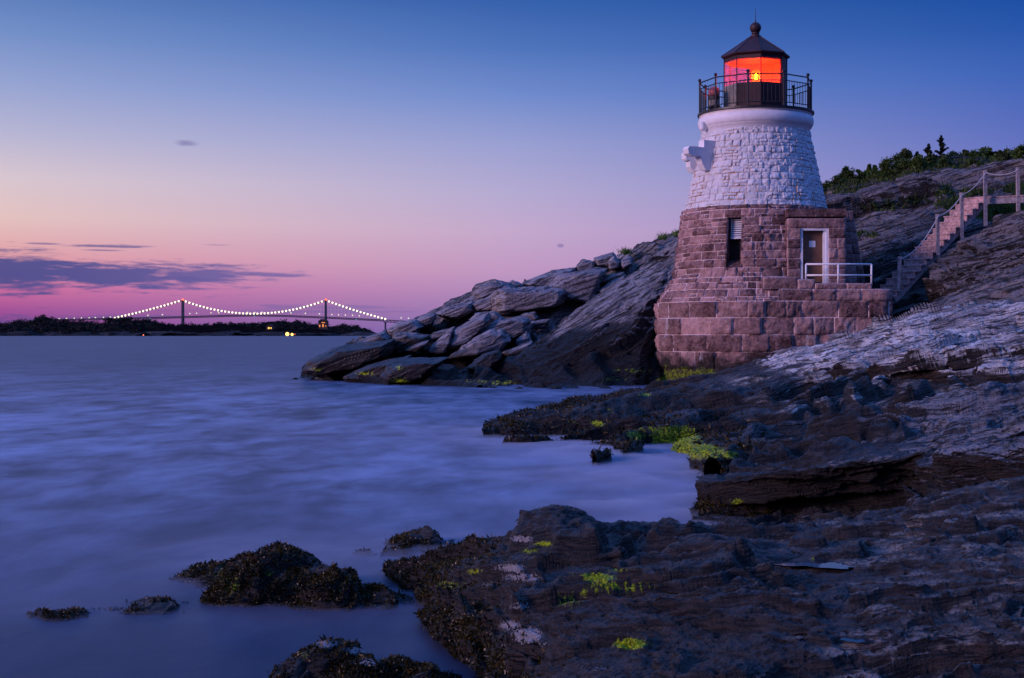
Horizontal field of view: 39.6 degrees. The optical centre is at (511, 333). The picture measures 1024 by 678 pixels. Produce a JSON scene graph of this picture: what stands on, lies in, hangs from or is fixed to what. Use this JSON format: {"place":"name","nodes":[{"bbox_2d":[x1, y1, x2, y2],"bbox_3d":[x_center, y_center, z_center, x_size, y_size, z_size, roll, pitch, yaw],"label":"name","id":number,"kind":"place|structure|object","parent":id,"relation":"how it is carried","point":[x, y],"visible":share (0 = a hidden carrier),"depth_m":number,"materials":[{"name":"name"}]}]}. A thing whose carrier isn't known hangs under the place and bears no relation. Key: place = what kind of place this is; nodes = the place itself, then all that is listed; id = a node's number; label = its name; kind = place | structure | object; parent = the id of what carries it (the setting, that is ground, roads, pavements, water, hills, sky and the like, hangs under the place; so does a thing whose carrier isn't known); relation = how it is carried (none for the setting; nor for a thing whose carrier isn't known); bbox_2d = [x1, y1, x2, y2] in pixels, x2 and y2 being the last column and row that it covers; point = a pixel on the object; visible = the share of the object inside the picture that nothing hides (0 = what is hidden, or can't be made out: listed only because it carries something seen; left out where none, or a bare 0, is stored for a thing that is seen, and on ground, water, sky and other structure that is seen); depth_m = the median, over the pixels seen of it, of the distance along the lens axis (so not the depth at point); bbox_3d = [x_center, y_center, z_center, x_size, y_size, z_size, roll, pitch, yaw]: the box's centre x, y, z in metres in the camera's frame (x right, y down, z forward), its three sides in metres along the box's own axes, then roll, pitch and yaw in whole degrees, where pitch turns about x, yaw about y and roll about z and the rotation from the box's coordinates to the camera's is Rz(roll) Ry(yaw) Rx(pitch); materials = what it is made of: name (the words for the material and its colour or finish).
{"place":"outdoors","nodes":[
{"label":"outdoors","id":0,"kind":"place"},
{"bbox_2d":[0,320,374,335],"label":"island","id":1,"kind":"structure","parent":0,"point":[191,330],"depth_m":1433.66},
{"bbox_2d":[0,314,372,335],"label":"island woods","id":2,"kind":"object","parent":1,"relation":"on","point":[34,324],"visible":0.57,"depth_m":1481.44,"materials":[{"name":"green plant"}]},
{"bbox_2d":[266,324,273,329],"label":"house","id":3,"kind":"structure","parent":1,"relation":"on","point":[269,326],"depth_m":1435.00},
{"bbox_2d":[318,318,328,328],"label":"house","id":4,"kind":"structure","parent":1,"relation":"on","point":[323,323],"depth_m":1451.00,"materials":[{"name":"grey"}]},
{"bbox_2d":[0,335,723,677],"bbox_3d":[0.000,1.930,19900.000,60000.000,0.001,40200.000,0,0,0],"label":"sea","id":5,"kind":"structure","parent":0,"point":[132,468],"depth_m":18.11,"materials":[{"name":"liquid"}]},
{"bbox_2d":[28,299,408,329],"bbox_3d":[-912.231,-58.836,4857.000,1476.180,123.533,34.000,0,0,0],"label":"suspension bridge","id":6,"kind":"structure","parent":5,"relation":"on","point":[182,316],"depth_m":4847.00,"materials":[{"name":"metal"}]},
{"bbox_2d":[169,540,416,611],"bbox_3d":[-1.744,2.089,10.498,2.544,1.074,3.026,0,0,0],"label":"weedy rock","id":7,"kind":"object","parent":5,"relation":"in","point":[282,574],"visible":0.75,"depth_m":10.18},
{"bbox_2d":[267,634,462,677],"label":"weedy rock","id":8,"kind":"object","parent":5,"relation":"in","point":[331,657],"visible":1,"depth_m":7.88,"materials":[{"name":"brown stone"}]},
{"bbox_2d":[350,525,454,557],"bbox_3d":[-0.851,2.160,12.847,2.142,0.849,1.921,0,0,0],"label":"weedy rock","id":9,"kind":"object","parent":5,"relation":"in","point":[413,541],"visible":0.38,"depth_m":12.64,"materials":[{"name":"brown stone"}]},
{"bbox_2d":[292,232,675,388],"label":"headland","id":10,"kind":"structure","parent":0,"point":[451,372],"depth_m":62.36,"materials":[{"name":"grey stone"}]},
{"bbox_2d":[301,339,394,376],"bbox_3d":[-6.889,1.014,59.942,3.992,1.626,3.448,0,0,0],"label":"boulder","id":11,"kind":"object","parent":10,"relation":"on","point":[347,357],"visible":0.98,"depth_m":58.44,"materials":[{"name":"grey stone"}]},
{"bbox_2d":[356,331,390,342],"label":"boulder","id":12,"kind":"object","parent":10,"relation":"on","point":[382,335],"visible":0.45,"depth_m":61.77,"materials":[{"name":"grey stone"}]},
{"bbox_2d":[343,355,411,379],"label":"boulder","id":13,"kind":"object","parent":10,"relation":"on","point":[376,369],"visible":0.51,"depth_m":56.25,"materials":[{"name":"grey stone"}]},
{"bbox_2d":[387,319,423,334],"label":"boulder","id":14,"kind":"object","parent":10,"relation":"on","point":[412,325],"visible":0.84,"depth_m":63.31,"materials":[{"name":"grey stone"}]},
{"bbox_2d":[392,332,430,356],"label":"boulder","id":15,"kind":"object","parent":10,"relation":"on","point":[404,341],"visible":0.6,"depth_m":60.19,"materials":[{"name":"grey stone"}]},
{"bbox_2d":[405,340,428,352],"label":"boulder","id":16,"kind":"object","parent":15,"relation":"on","point":[415,348],"visible":1,"depth_m":59.19,"materials":[{"name":"grey stone"}]},
{"bbox_2d":[380,357,448,383],"bbox_3d":[-3.778,1.458,55.115,2.682,1.140,2.648,0,0,0],"label":"boulder","id":17,"kind":"object","parent":10,"relation":"on","point":[411,370],"visible":0.91,"depth_m":54.01,"materials":[{"name":"grey stone"}]},
{"bbox_2d":[417,313,436,329],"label":"boulder","id":18,"kind":"object","parent":10,"relation":"on","point":[426,321],"visible":0.79,"depth_m":64.06,"materials":[{"name":"grey stone"}]},
{"bbox_2d":[423,327,454,356],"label":"boulder","id":19,"kind":"object","parent":10,"relation":"on","point":[440,345],"visible":1,"depth_m":59.49,"materials":[{"name":"grey stone"}]},
{"bbox_2d":[429,328,448,340],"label":"boulder","id":20,"kind":"object","parent":19,"relation":"on","point":[436,335],"visible":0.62,"depth_m":60.83,"materials":[{"name":"grey stone"}]},
{"bbox_2d":[436,301,473,318],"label":"boulder","id":21,"kind":"object","parent":10,"relation":"on","point":[457,311],"visible":0.95,"depth_m":64.52,"materials":[{"name":"grey stone"}]},
{"bbox_2d":[447,312,491,350],"bbox_3d":[-1.868,-0.101,60.674,2.012,1.680,2.436,0,0,0],"label":"boulder","id":22,"kind":"object","parent":10,"relation":"on","point":[466,332],"visible":0.84,"depth_m":59.57,"materials":[{"name":"grey stone"}]},
{"bbox_2d":[448,329,510,358],"bbox_3d":[-1.382,0.416,59.095,2.696,1.277,2.715,0,0,0],"label":"boulder","id":23,"kind":"object","parent":10,"relation":"on","point":[490,340],"visible":0.93,"depth_m":57.94,"materials":[{"name":"grey stone"}]},
{"bbox_2d":[473,295,491,311],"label":"boulder","id":24,"kind":"object","parent":10,"relation":"on","point":[483,305],"visible":0.66,"depth_m":64.36,"materials":[{"name":"grey stone"}]},
{"bbox_2d":[471,279,515,298],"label":"boulder","id":25,"kind":"object","parent":24,"relation":"on","point":[484,289],"visible":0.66,"depth_m":65.37,"materials":[{"name":"grey stone"}]},
{"bbox_2d":[509,280,523,287],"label":"boulder","id":26,"kind":"object","parent":25,"relation":"on","point":[517,284],"visible":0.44,"depth_m":66.70,"materials":[{"name":"grey stone"}]},
{"bbox_2d":[468,349,501,371],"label":"boulder","id":27,"kind":"object","parent":10,"relation":"on","point":[491,359],"visible":0.85,"depth_m":55.89,"materials":[{"name":"grey stone"}]},
{"bbox_2d":[469,311,504,324],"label":"boulder","id":28,"kind":"object","parent":10,"relation":"on","point":[495,315],"visible":0.45,"depth_m":62.19,"materials":[{"name":"grey stone"}]},
{"bbox_2d":[478,315,531,340],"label":"boulder","id":29,"kind":"object","parent":10,"relation":"on","point":[516,327],"visible":0.62,"depth_m":59.88,"materials":[{"name":"grey stone"}]},
{"bbox_2d":[501,341,532,356],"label":"boulder","id":30,"kind":"object","parent":10,"relation":"on","point":[515,351],"visible":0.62,"depth_m":57.80,"materials":[{"name":"grey stone"}]},
{"bbox_2d":[516,331,531,345],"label":"boulder","id":31,"kind":"object","parent":10,"relation":"on","point":[525,337],"visible":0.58,"depth_m":59.12,"materials":[{"name":"grey stone"}]},
{"bbox_2d":[490,286,566,312],"bbox_3d":[0.835,-1.560,64.573,3.621,1.278,3.160,0,0,0],"label":"boulder","id":32,"kind":"object","parent":10,"relation":"on","point":[519,299],"visible":0.95,"depth_m":63.15,"materials":[{"name":"grey stone"}]},
{"bbox_2d":[521,312,537,319],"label":"boulder","id":33,"kind":"object","parent":10,"relation":"on","point":[532,315],"visible":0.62,"depth_m":62.39,"materials":[{"name":"grey stone"}]},
{"bbox_2d":[530,319,549,328],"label":"boulder","id":34,"kind":"object","parent":10,"relation":"on","point":[541,324],"visible":0.98,"depth_m":61.65,"materials":[{"name":"grey stone"}]},
{"bbox_2d":[522,267,576,286],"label":"boulder","id":35,"kind":"object","parent":10,"relation":"on","point":[546,279],"visible":0.66,"depth_m":66.70,"materials":[{"name":"grey stone"}]},
{"bbox_2d":[463,237,677,385],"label":"headland slab","id":36,"kind":"structure","parent":10,"relation":"attached to","point":[606,336],"depth_m":55.64,"materials":[{"name":"grey stone"}]},
{"bbox_2d":[665,228,678,237],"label":"grass tuft","id":37,"kind":"object","parent":36,"relation":"on","point":[675,234],"visible":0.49,"depth_m":66.81,"materials":[{"name":"green plant"}]},
{"bbox_2d":[654,8,892,379],"bbox_3d":[9.860,-5.245,55.931,8.672,15.150,7.981,0,0,0],"label":"lighthouse","id":38,"kind":"object","parent":36,"relation":"on","point":[761,225],"visible":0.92,"depth_m":53.51,"materials":[{"name":"stone"}]},
{"bbox_2d":[707,86,720,109],"bbox_3d":[7.906,-9.175,55.650,0.460,1.010,0.460,0,0,0],"label":"fog signal","id":39,"kind":"object","parent":38,"relation":"on","point":[713,96],"visible":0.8,"depth_m":55.46,"materials":[{"name":"red metal"}]},
{"bbox_2d":[725,215,742,269],"bbox_3d":[8.408,-3.423,53.460,0.640,2.066,0.793,0,0,25],"label":"window","id":40,"kind":"structure","parent":38,"relation":"in","point":[733,246],"depth_m":53.55,"materials":[{"name":"glass"}]},
{"bbox_2d":[801,228,828,282],"bbox_3d":[11.218,-2.817,52.885,1.035,2.214,0.290,0,0,0],"label":"door","id":41,"kind":"structure","parent":38,"relation":"in","point":[814,241],"depth_m":52.97,"materials":[{"name":"brown paint"}]},
{"bbox_2d":[805,263,871,282],"bbox_3d":[12.039,-2.223,52.410,2.483,0.765,0.072,0,0,0],"label":"pipe handrail","id":42,"kind":"object","parent":38,"relation":"on","point":[838,274],"visible":1,"depth_m":52.38,"materials":[{"name":"white metal"}]},
{"bbox_2d":[548,267,607,304],"bbox_3d":[3.044,-2.155,65.574,2.737,1.823,3.705,0,0,0],"label":"boulder","id":43,"kind":"object","parent":10,"relation":"on","point":[581,287],"visible":0.73,"depth_m":63.85,"materials":[{"name":"grey stone"}]},
{"bbox_2d":[576,259,594,270],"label":"boulder","id":44,"kind":"object","parent":10,"relation":"on","point":[583,264],"visible":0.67,"depth_m":67.44,"materials":[{"name":"grey stone"}]},
{"bbox_2d":[593,252,616,267],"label":"boulder","id":45,"kind":"object","parent":10,"relation":"on","point":[602,261],"visible":0.65,"depth_m":67.48,"materials":[{"name":"grey stone"}]},
{"bbox_2d":[596,277,624,293],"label":"boulder","id":46,"kind":"object","parent":10,"relation":"on","point":[612,282],"visible":0.3,"depth_m":64.39,"materials":[{"name":"grey stone"}]},
{"bbox_2d":[601,272,626,284],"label":"boulder","id":47,"kind":"object","parent":10,"relation":"on","point":[608,278],"visible":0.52,"depth_m":65.12,"materials":[{"name":"grey stone"}]},
{"bbox_2d":[608,255,620,269],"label":"boulder","id":48,"kind":"object","parent":10,"relation":"on","point":[614,262],"visible":1,"depth_m":66.59,"materials":[{"name":"grey stone"}]},
{"bbox_2d":[615,246,634,254],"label":"grass tuft","id":49,"kind":"object","parent":10,"relation":"on","point":[625,251],"visible":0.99,"depth_m":68.35,"materials":[{"name":"green plant"}]},
{"bbox_2d":[621,256,633,268],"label":"boulder","id":50,"kind":"object","parent":10,"relation":"on","point":[626,261],"visible":1,"depth_m":66.34,"materials":[{"name":"grey stone"}]},
{"bbox_2d":[656,232,669,241],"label":"grass tuft","id":51,"kind":"object","parent":10,"relation":"on","point":[660,237],"visible":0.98,"depth_m":69.78,"materials":[{"name":"green plant"}]},
{"bbox_2d":[0,0,1023,332],"label":"sky","id":52,"kind":"structure","parent":0,"point":[388,159],"materials":[{"name":"blue"}]},
{"bbox_2d":[386,476,1023,677],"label":"shore rock","id":53,"kind":"object","parent":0,"point":[930,587],"visible":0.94,"depth_m":7.83,"materials":[{"name":"grey stone"}]},
{"bbox_2d":[381,510,564,677],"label":"shore seaweed","id":54,"kind":"object","parent":53,"relation":"on","point":[422,588],"visible":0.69,"depth_m":8.86,"materials":[{"name":"brown plant"}]},
{"bbox_2d":[441,541,812,649],"bbox_3d":[0.515,1.988,10.352,2.321,1.226,7.336,0,0,-7],"label":"shore algae","id":55,"kind":"object","parent":53,"relation":"on","point":[638,643],"visible":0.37,"depth_m":7.90,"materials":[{"name":"plant"}]},
{"bbox_2d":[773,559,854,568],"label":"tide pool","id":56,"kind":"structure","parent":53,"relation":"on","point":[821,563],"depth_m":8.60,"materials":[{"name":"blue liquid"}]},
{"bbox_2d":[840,636,873,642],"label":"tide pool","id":57,"kind":"structure","parent":53,"relation":"on","point":[852,639],"depth_m":6.47,"materials":[{"name":"blue liquid"}]},
{"bbox_2d":[483,300,1023,475],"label":"rock ledge","id":58,"kind":"object","parent":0,"point":[918,353],"visible":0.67,"depth_m":28.77,"materials":[{"name":"grey stone"}]},
{"bbox_2d":[482,375,769,474],"bbox_3d":[3.463,1.712,35.107,5.636,0.592,33.063,0,0,10],"label":"ledge seaweed","id":59,"kind":"object","parent":58,"relation":"on","point":[559,407],"visible":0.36,"depth_m":26.25,"materials":[{"name":"plant"}]},
{"bbox_2d":[633,425,729,457],"bbox_3d":[3.334,3.003,35.298,4.162,2.959,33.280,0,0,8],"label":"ledge algae","id":60,"kind":"object","parent":58,"relation":"on","point":[696,446],"visible":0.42,"depth_m":20.33,"materials":[{"name":"green plant"}]},
{"bbox_2d":[690,381,1023,523],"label":"ledge","id":61,"kind":"object","parent":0,"point":[861,458],"visible":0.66,"depth_m":15.05,"materials":[{"name":"grey stone"}]},
{"bbox_2d":[687,492,787,525],"bbox_3d":[2.426,1.962,15.271,1.041,0.657,5.363,0,0,10],"label":"ledge seaweed","id":62,"kind":"object","parent":61,"relation":"on","point":[705,506],"visible":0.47,"depth_m":14.66,"materials":[{"name":"brown plant"}]},
{"bbox_2d":[902,435,1023,508],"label":"ledge block","id":63,"kind":"structure","parent":61,"relation":"on","point":[992,458],"depth_m":12.32,"materials":[{"name":"grey stone"}]},
{"bbox_2d":[823,150,1023,318],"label":"hillside","id":64,"kind":"structure","parent":0,"point":[903,232],"depth_m":66.39,"materials":[{"name":"grey stone"}]},
{"bbox_2d":[821,174,848,192],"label":"bush","id":65,"kind":"object","parent":64,"relation":"on","point":[837,179],"visible":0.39,"depth_m":74.72,"materials":[{"name":"green plant"}]},
{"bbox_2d":[837,165,867,181],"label":"bush","id":66,"kind":"object","parent":64,"relation":"on","point":[847,173],"visible":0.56,"depth_m":75.11,"materials":[{"name":"green plant"}]},
{"bbox_2d":[862,163,879,179],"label":"bush","id":67,"kind":"object","parent":64,"relation":"on","point":[866,171],"visible":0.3,"depth_m":75.68,"materials":[{"name":"green plant"}]},
{"bbox_2d":[866,156,910,181],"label":"bush","id":68,"kind":"object","parent":64,"relation":"on","point":[887,169],"visible":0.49,"depth_m":73.55,"materials":[{"name":"green plant"}]},
{"bbox_2d":[892,148,912,167],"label":"bush","id":69,"kind":"object","parent":64,"relation":"on","point":[905,153],"visible":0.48,"depth_m":76.62,"materials":[{"name":"green plant"}]},
{"bbox_2d":[823,146,1023,239],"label":"undergrowth","id":70,"kind":"object","parent":64,"relation":"on","point":[993,210],"visible":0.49,"depth_m":67.47,"materials":[{"name":"green plant"}]},
{"bbox_2d":[893,152,959,170],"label":"bush","id":71,"kind":"object","parent":64,"relation":"on","point":[917,161],"visible":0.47,"depth_m":72.53,"materials":[{"name":"green plant"}]},
{"bbox_2d":[923,143,935,159],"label":"conifer","id":72,"kind":"object","parent":64,"relation":"on","point":[927,150],"visible":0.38,"depth_m":77.36,"materials":[{"name":"green plant"}]},
{"bbox_2d":[931,135,952,162],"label":"conifer","id":73,"kind":"object","parent":64,"relation":"on","point":[942,145],"visible":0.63,"depth_m":76.91,"materials":[{"name":"green plant"}]},
{"bbox_2d":[947,149,968,155],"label":"bush","id":74,"kind":"object","parent":64,"relation":"on","point":[964,151],"visible":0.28,"depth_m":77.96,"materials":[{"name":"green plant"}]},
{"bbox_2d":[907,264,1023,313],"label":"slab","id":75,"kind":"structure","parent":64,"relation":"attached to","point":[1007,284],"depth_m":47.29,"materials":[{"name":"grey stone"}]},
{"bbox_2d":[922,210,1023,302],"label":"stair outcrop","id":76,"kind":"object","parent":64,"relation":"attached to","point":[980,252],"visible":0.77,"depth_m":53.18,"materials":[{"name":"grey stone"}]},
{"bbox_2d":[880,167,1023,301],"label":"wooden stair","id":77,"kind":"object","parent":76,"relation":"on","point":[908,274],"visible":0.95,"depth_m":55.54,"materials":[{"name":"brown wood"}]},
{"bbox_2d":[966,146,998,159],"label":"bush","id":78,"kind":"object","parent":64,"relation":"on","point":[984,152],"visible":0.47,"depth_m":77.59,"materials":[{"name":"green plant"}]},
{"bbox_2d":[962,157,1005,167],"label":"bush","id":79,"kind":"object","parent":64,"relation":"on","point":[967,163],"visible":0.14,"depth_m":71.80,"materials":[{"name":"green plant"}]},
{"bbox_2d":[990,149,1011,161],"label":"bush","id":80,"kind":"object","parent":64,"relation":"on","point":[1000,156],"visible":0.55,"depth_m":77.42,"materials":[{"name":"green plant"}]},
{"bbox_2d":[1010,144,1023,159],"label":"bush","id":81,"kind":"object","parent":64,"relation":"on","point":[1017,153],"visible":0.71,"depth_m":73.78,"materials":[{"name":"green plant"}]}
]}

